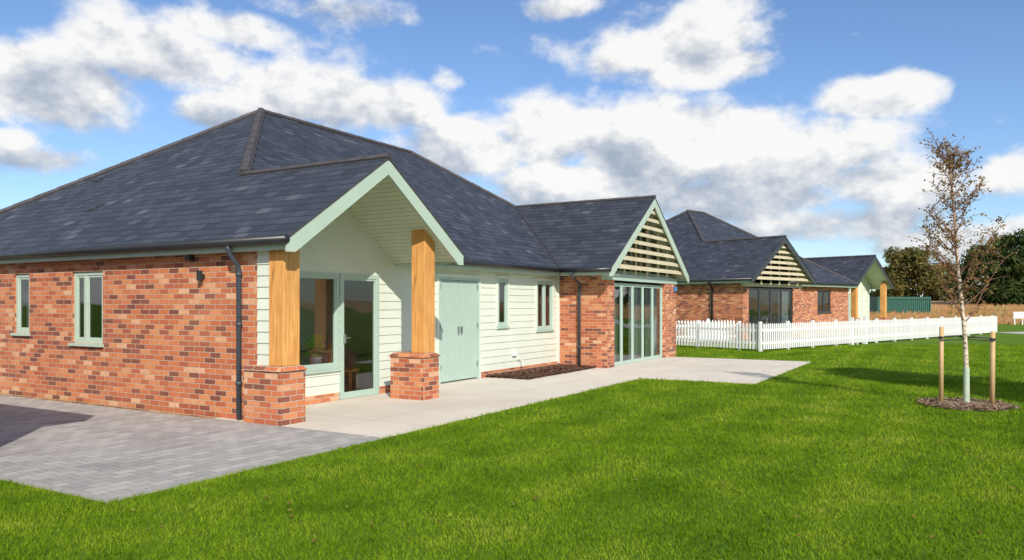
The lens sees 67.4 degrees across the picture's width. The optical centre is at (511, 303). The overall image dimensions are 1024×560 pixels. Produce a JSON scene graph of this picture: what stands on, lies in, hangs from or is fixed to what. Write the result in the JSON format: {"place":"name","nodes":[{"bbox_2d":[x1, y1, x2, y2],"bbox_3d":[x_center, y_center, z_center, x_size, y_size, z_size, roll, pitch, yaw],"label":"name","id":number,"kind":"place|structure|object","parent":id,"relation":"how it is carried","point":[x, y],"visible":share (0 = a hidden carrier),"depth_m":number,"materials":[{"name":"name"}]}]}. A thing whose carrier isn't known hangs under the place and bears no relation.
{"place":"outdoors","nodes":[
{"label":"outdoors","id":0,"kind":"place"},
{"bbox_2d":[0,395,373,496],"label":"block paving","id":1,"kind":"structure","parent":0,"point":[104,451],"depth_m":8.63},
{"bbox_2d":[0,437,379,502],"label":"paving edging","id":2,"kind":"object","parent":1,"relation":"on","point":[74,492],"visible":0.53,"depth_m":6.82,"materials":[{"name":"grey concrete"}]},
{"bbox_2d":[244,370,304,426],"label":"brick pier","id":3,"kind":"structure","parent":0,"point":[275,398],"depth_m":10.09,"materials":[{"name":"brick"}]},
{"bbox_2d":[241,365,307,371],"bbox_3d":[-3.173,0.847,10.271,0.734,0.063,0.494,0,0,30],"label":"brick pier cap","id":4,"kind":"object","parent":3,"relation":"on","point":[274,368],"visible":0.84,"depth_m":10.09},
{"bbox_2d":[269,249,299,365],"bbox_3d":[-3.019,-0.101,10.188,0.270,1.829,0.290,0,0,30],"label":"oak post","id":5,"kind":"object","parent":4,"relation":"on","point":[284,307],"visible":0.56,"depth_m":10.09,"materials":[{"name":"brown wood"}]},
{"bbox_2d":[0,324,1023,559],"bbox_3d":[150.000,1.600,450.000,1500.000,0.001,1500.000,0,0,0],"label":"ground","id":6,"kind":"structure","parent":0,"point":[1007,339],"depth_m":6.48,"materials":[{"name":"plant"}]},
{"bbox_2d":[344,354,644,391],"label":"interior floor","id":7,"kind":"structure","parent":6,"relation":"on","point":[369,385],"depth_m":14.93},
{"bbox_2d":[22,277,548,382],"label":"interior walls","id":8,"kind":"structure","parent":7,"relation":"on","point":[316,306],"depth_m":15.22,"materials":[{"name":"paint"}]},
{"bbox_2d":[308,356,321,364],"bbox_3d":[-3.226,1.210,12.502,0.300,0.700,0.400,0,0,30],"label":"plant pot and stand","id":9,"kind":"object","parent":7,"relation":"on","point":[316,360],"visible":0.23,"depth_m":12.40,"materials":[{"name":"grey ceramic"}]},
{"bbox_2d":[302,334,329,356],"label":"plant leaves","id":10,"kind":"object","parent":9,"relation":"on","point":[314,344],"visible":1,"depth_m":12.43,"materials":[{"name":"green plant"}]},
{"bbox_2d":[300,350,331,359],"bbox_3d":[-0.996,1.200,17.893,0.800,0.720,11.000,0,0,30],"label":"dining table","id":11,"kind":"object","parent":7,"relation":"on","point":[303,351],"visible":0.02,"depth_m":13.63,"materials":[{"name":"brown wood"}]},
{"bbox_2d":[22,278,657,361],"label":"curtains","id":12,"kind":"object","parent":7,"relation":"on","point":[25,315],"visible":0.21,"depth_m":21.29,"materials":[{"name":"fabric"}]},
{"bbox_2d":[329,343,358,390],"bbox_3d":[-2.939,1.120,13.411,0.420,0.880,0.420,0,0,7],"label":"dining chair","id":13,"kind":"object","parent":7,"relation":"on","point":[350,370],"visible":0.38,"depth_m":13.24,"materials":[{"name":"brown wood"}]},
{"bbox_2d":[130,365,1023,541],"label":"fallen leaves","id":14,"kind":"object","parent":6,"relation":"on","point":[635,479],"visible":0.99,"depth_m":6.54,"materials":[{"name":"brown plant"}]},
{"bbox_2d":[677,319,734,343],"bbox_3d":[7.615,1.095,30.988,3.033,1.010,0.150,0,0,-14],"label":"picket fence","id":15,"kind":"object","parent":6,"relation":"on","point":[707,320],"visible":0.41,"depth_m":31.03,"materials":[{"name":"white paint"}]},
{"bbox_2d":[676,320,757,349],"bbox_3d":[6.986,1.095,27.527,0.150,1.010,4.600,0,0,-37],"label":"picket fence","id":16,"kind":"object","parent":6,"relation":"on","point":[738,329],"visible":0.81,"depth_m":27.06,"materials":[{"name":"white paint"}]},
{"bbox_2d":[749,288,791,339],"bbox_3d":[11.623,0.435,34.567,3.850,2.270,0.063,0,0,-42],"label":"bay glazing frame","id":17,"kind":"object","parent":6,"relation":"on","point":[771,289],"visible":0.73,"depth_m":34.53,"materials":[{"name":"grey metal"}]},
{"bbox_2d":[676,283,888,340],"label":"brick walls","id":18,"kind":"structure","parent":6,"relation":"on","point":[730,301],"depth_m":35.14,"materials":[{"name":"red brick"}]},
{"bbox_2d":[741,245,809,287],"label":"gable slats","id":19,"kind":"object","parent":18,"relation":"on","point":[779,273],"visible":0.89,"depth_m":34.40,"materials":[{"name":"beige wood"}]},
{"bbox_2d":[817,291,831,313],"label":"dark window frame","id":20,"kind":"object","parent":18,"relation":"attached to","point":[822,311],"visible":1,"depth_m":40.41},
{"bbox_2d":[848,277,869,321],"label":"timber cladding","id":21,"kind":"structure","parent":18,"relation":"attached to","point":[864,298],"depth_m":46.48,"materials":[{"name":"white wood"}]},
{"bbox_2d":[848,294,850,320],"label":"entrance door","id":22,"kind":"structure","parent":21,"relation":"attached to","point":[849,305],"depth_m":45.26,"materials":[{"name":"paint"}]},
{"bbox_2d":[851,283,886,317],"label":"oak posts","id":23,"kind":"object","parent":18,"relation":"on","point":[883,301],"visible":0.79,"depth_m":46.01,"materials":[{"name":"brown wood"}]},
{"bbox_2d":[758,315,996,351],"bbox_3d":[17.233,1.065,33.559,23.955,1.070,0.170,0,0,-42],"label":"picket fence","id":24,"kind":"object","parent":6,"relation":"on","point":[863,331],"visible":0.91,"depth_m":30.73,"materials":[{"name":"white paint"}]},
{"bbox_2d":[870,297,930,313],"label":"green storage container","id":25,"kind":"object","parent":6,"relation":"on","point":[912,304],"visible":0.53,"depth_m":75.01,"materials":[{"name":"metal"}]},
{"bbox_2d":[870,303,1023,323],"bbox_3d":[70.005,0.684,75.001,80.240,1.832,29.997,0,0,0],"label":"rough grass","id":26,"kind":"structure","parent":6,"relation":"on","point":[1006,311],"depth_m":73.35,"materials":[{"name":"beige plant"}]},
{"bbox_2d":[907,128,1019,411],"bbox_3d":[7.056,-0.594,11.948,1.501,4.391,1.559,0,0,17],"label":"birch tree","id":27,"kind":"object","parent":6,"relation":"on","point":[966,402],"visible":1,"depth_m":11.93,"materials":[{"name":"brown plant"}]},
{"bbox_2d":[1013,312,1023,324],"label":"white notice board","id":28,"kind":"object","parent":6,"relation":"on","point":[1018,314],"visible":1,"depth_m":58.95,"materials":[{"name":"paint"}]},
{"bbox_2d":[213,357,810,438],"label":"concrete path","id":29,"kind":"structure","parent":0,"point":[381,415],"depth_m":13.37,"materials":[{"name":"beige concrete"}]},
{"bbox_2d":[0,251,675,419],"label":"brick walls","id":30,"kind":"structure","parent":29,"relation":"on","point":[169,334],"depth_m":11.85,"materials":[{"name":"red brick"}]},
{"bbox_2d":[10,274,29,335],"bbox_3d":[-8.435,0.013,13.248,0.530,1.065,0.140,0,0,30],"label":"end slim window frame","id":31,"kind":"object","parent":30,"relation":"attached to","point":[21,330],"visible":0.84,"depth_m":13.35,"materials":[{"name":"green wood"}]},
{"bbox_2d":[68,271,103,346],"bbox_3d":[-6.768,0.077,12.276,0.890,1.195,0.140,0,0,30],"label":"end window frame","id":32,"kind":"object","parent":30,"relation":"attached to","point":[79,340],"visible":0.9,"depth_m":12.34,"materials":[{"name":"green wood"}]},
{"bbox_2d":[185,255,204,280],"bbox_3d":[-4.486,-0.510,10.859,0.320,0.360,0.108,0,0,30],"label":"wall lamp","id":33,"kind":"object","parent":30,"relation":"attached to","point":[200,276],"visible":1,"depth_m":10.78,"materials":[{"name":"black plastic"}]},
{"bbox_2d":[0,160,688,281],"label":"fascia and bargeboards","id":34,"kind":"structure","parent":30,"relation":"on","point":[306,233],"depth_m":11.81,"materials":[{"name":"green paint"}]},
{"bbox_2d":[0,114,688,275],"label":"slate roof","id":35,"kind":"structure","parent":34,"relation":"on","point":[197,188],"depth_m":15.34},
{"bbox_2d":[84,175,106,210],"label":"roof vents","id":36,"kind":"object","parent":35,"relation":"on","point":[94,206],"visible":1,"depth_m":14.19,"materials":[{"name":"stone"}]},
{"bbox_2d":[0,108,655,213],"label":"ridge tiles","id":37,"kind":"object","parent":35,"relation":"on","point":[246,164],"visible":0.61,"depth_m":16.72,"materials":[{"name":"tile"}]},
{"bbox_2d":[514,207,560,267],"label":"lead valleys","id":38,"kind":"object","parent":35,"relation":"on","point":[544,247],"visible":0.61,"depth_m":20.62,"materials":[{"name":"grey metal"}]},
{"bbox_2d":[0,234,689,278],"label":"gutters","id":39,"kind":"object","parent":34,"relation":"attached to","point":[235,241],"visible":0.77,"depth_m":11.56,"materials":[{"name":"black plastic"}]},
{"bbox_2d":[289,158,688,273],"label":"slate edges","id":40,"kind":"object","parent":34,"relation":"on","point":[323,209],"visible":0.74,"depth_m":11.49,"materials":[{"name":"green wood"}]},
{"bbox_2d":[348,175,684,278],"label":"porch soffit","id":41,"kind":"structure","parent":34,"relation":"attached to","point":[386,215],"depth_m":12.82,"materials":[{"name":"green wood"}]},
{"bbox_2d":[226,245,580,418],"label":"downpipes","id":42,"kind":"object","parent":30,"relation":"attached to","point":[238,322],"visible":0.94,"depth_m":10.39,"materials":[{"name":"black plastic"}]},
{"bbox_2d":[257,209,556,396],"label":"timber cladding","id":43,"kind":"structure","parent":30,"relation":"on","point":[344,242],"depth_m":13.80,"materials":[{"name":"wood"}]},
{"bbox_2d":[300,272,340,374],"bbox_3d":[-3.150,0.297,12.116,0.100,1.595,1.210,0,0,30],"label":"porch window frame","id":44,"kind":"object","parent":43,"relation":"attached to","point":[333,366],"visible":0.58,"depth_m":12.52,"materials":[{"name":"green wood"}]},
{"bbox_2d":[339,274,378,399],"bbox_3d":[-2.610,0.535,13.057,0.085,2.070,0.980,0,0,30],"label":"porch glass door frame","id":45,"kind":"object","parent":43,"relation":"attached to","point":[374,279],"visible":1,"depth_m":13.17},
{"bbox_2d":[436,273,559,377],"bbox_3d":[-0.142,0.435,17.244,0.073,2.330,5.260,0,0,30],"label":"window trim","id":46,"kind":"structure","parent":43,"relation":"attached to","point":[508,278],"depth_m":17.31,"materials":[{"name":"green wood"}]},
{"bbox_2d":[439,276,479,383],"bbox_3d":[-1.097,0.515,15.665,0.090,2.110,1.470,0,0,30],"label":"double door","id":47,"kind":"structure","parent":46,"relation":"attached to","point":[459,306],"depth_m":15.66,"materials":[{"name":"green paint"}]},
{"bbox_2d":[440,285,477,368],"bbox_3d":[-1.059,0.450,15.643,0.043,1.700,1.370,0,0,30],"label":"door furniture","id":48,"kind":"object","parent":47,"relation":"attached to","point":[459,330],"depth_m":15.68,"materials":[{"name":"metal"}]},
{"bbox_2d":[497,278,509,328],"bbox_3d":[-0.223,-0.013,17.135,0.100,1.115,0.510,0,0,30],"label":"slim window frame","id":49,"kind":"object","parent":43,"relation":"attached to","point":[504,324],"visible":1,"depth_m":17.25,"materials":[{"name":"green wood"}]},
{"bbox_2d":[512,351,523,366],"bbox_3d":[0.135,1.266,17.627,0.061,0.372,0.387,0,0,37],"label":"outside tap box","id":50,"kind":"object","parent":43,"relation":"attached to","point":[514,353],"visible":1,"depth_m":17.51,"materials":[{"name":"white paint"}]},
{"bbox_2d":[536,280,553,331],"bbox_3d":[0.788,0.052,18.867,0.100,1.245,0.900,0,0,30],"label":"front window frame","id":51,"kind":"object","parent":43,"relation":"attached to","point":[543,327],"visible":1,"depth_m":18.85,"materials":[{"name":"green paint"}]},
{"bbox_2d":[601,222,676,283],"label":"gable beam and mullions","id":52,"kind":"structure","parent":30,"relation":"on","point":[630,276],"depth_m":21.08,"materials":[{"name":"wood"}]},
{"bbox_2d":[618,211,682,277],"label":"gable slats","id":53,"kind":"object","parent":52,"relation":"attached to","point":[624,266],"visible":0.73,"depth_m":20.97,"materials":[{"name":"beige wood"}]},
{"bbox_2d":[390,356,438,399],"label":"brick pier","id":54,"kind":"structure","parent":29,"relation":"on","point":[412,378],"depth_m":12.72,"materials":[{"name":"brick"}]},
{"bbox_2d":[389,351,439,357],"bbox_3d":[-1.636,0.847,12.906,0.734,0.063,0.494,0,0,30],"label":"brick pier far cap","id":55,"kind":"object","parent":54,"relation":"on","point":[410,354],"visible":0.97,"depth_m":12.73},
{"bbox_2d":[412,229,434,352],"bbox_3d":[-1.482,-0.214,12.822,0.270,2.057,0.290,0,0,30],"label":"oak post","id":56,"kind":"object","parent":55,"relation":"on","point":[423,291],"visible":1,"depth_m":12.71,"materials":[{"name":"brown wood"}]},
{"bbox_2d":[486,364,595,378],"bbox_3d":[0.778,1.537,17.693,1.145,0.085,3.559,0,0,30],"label":"mulch bed","id":57,"kind":"object","parent":29,"relation":"on","point":[539,372],"visible":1,"depth_m":17.32,"materials":[{"name":"brown wood"}]},
{"bbox_2d":[614,283,661,365],"bbox_3d":[3.422,0.515,20.971,0.070,2.110,3.870,0,0,30],"label":"bay glazing frame","id":58,"kind":"object","parent":29,"relation":"on","point":[632,359],"visible":0.89,"depth_m":21.00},
{"bbox_2d":[0,0,1023,299],"label":"sky","id":59,"kind":"structure","parent":0,"point":[803,121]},
{"bbox_2d":[780,244,890,287],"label":"soffit","id":60,"kind":"structure","parent":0,"point":[874,276],"depth_m":45.61,"materials":[{"name":"green wood"}]},
{"bbox_2d":[751,238,893,288],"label":"dark bargeboards","id":61,"kind":"object","parent":60,"relation":"attached to","point":[772,256],"visible":0.9,"depth_m":34.82,"materials":[{"name":"green wood"}]},
{"bbox_2d":[870,301,1023,322],"bbox_3d":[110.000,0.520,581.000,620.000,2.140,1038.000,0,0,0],"label":"field terrain","id":62,"kind":"structure","parent":0,"point":[941,302],"depth_m":92.81,"materials":[{"name":"plant"}]},
{"bbox_2d":[874,246,947,296],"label":"broadleaf tree","id":63,"kind":"object","parent":62,"relation":"on","point":[906,271],"visible":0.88,"depth_m":113.92,"materials":[{"name":"green plant"}]},
{"bbox_2d":[870,285,976,300],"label":"distant hedgerow","id":64,"kind":"object","parent":62,"relation":"on","point":[872,293],"depth_m":179.04,"materials":[{"name":"green plant"}]},
{"bbox_2d":[922,263,958,300],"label":"broadleaf tree","id":65,"kind":"object","parent":62,"relation":"on","point":[937,294],"visible":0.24,"depth_m":116.33,"materials":[{"name":"green plant"}]},
{"bbox_2d":[945,238,1023,305],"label":"broadleaf tree","id":66,"kind":"object","parent":62,"relation":"on","point":[1002,294],"visible":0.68,"depth_m":90.75,"materials":[{"name":"green plant"}]},
{"bbox_2d":[983,228,1023,303],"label":"broadleaf tree","id":67,"kind":"object","parent":62,"relation":"on","point":[1013,240],"visible":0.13,"depth_m":93.39,"materials":[{"name":"green plant"}]},
{"bbox_2d":[997,332,1023,333],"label":"gravel path","id":68,"kind":"structure","parent":0,"point":[1012,332],"depth_m":42.79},
{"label":"interior floor","id":69,"kind":"structure","parent":0,"visible":0},
{"bbox_2d":[743,286,776,335],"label":"interior walls","id":70,"kind":"structure","parent":69,"relation":"on","point":[764,306],"depth_m":37.94,"materials":[{"name":"paint"}]},
{"bbox_2d":[676,280,891,288],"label":"fascia","id":71,"kind":"structure","parent":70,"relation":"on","point":[749,281],"depth_m":34.94,"materials":[{"name":"green paint"}]},
{"bbox_2d":[677,278,858,321],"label":"gutters and downpipes","id":72,"kind":"object","parent":71,"relation":"attached to","point":[738,279],"visible":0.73,"depth_m":33.96,"materials":[{"name":"black plastic"}]},
{"bbox_2d":[666,212,892,284],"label":"slate roof","id":73,"kind":"structure","parent":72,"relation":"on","point":[732,259],"depth_m":37.28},
{"bbox_2d":[666,209,875,283],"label":"ridge tiles","id":74,"kind":"object","parent":73,"relation":"attached to","point":[688,211],"visible":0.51,"depth_m":41.65,"materials":[{"name":"grey tile"}]},
{"bbox_2d":[778,291,788,335],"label":"curtains","id":75,"kind":"object","parent":69,"relation":"on","point":[785,306],"visible":0.5,"depth_m":35.74,"materials":[{"name":"fabric"}]}
]}

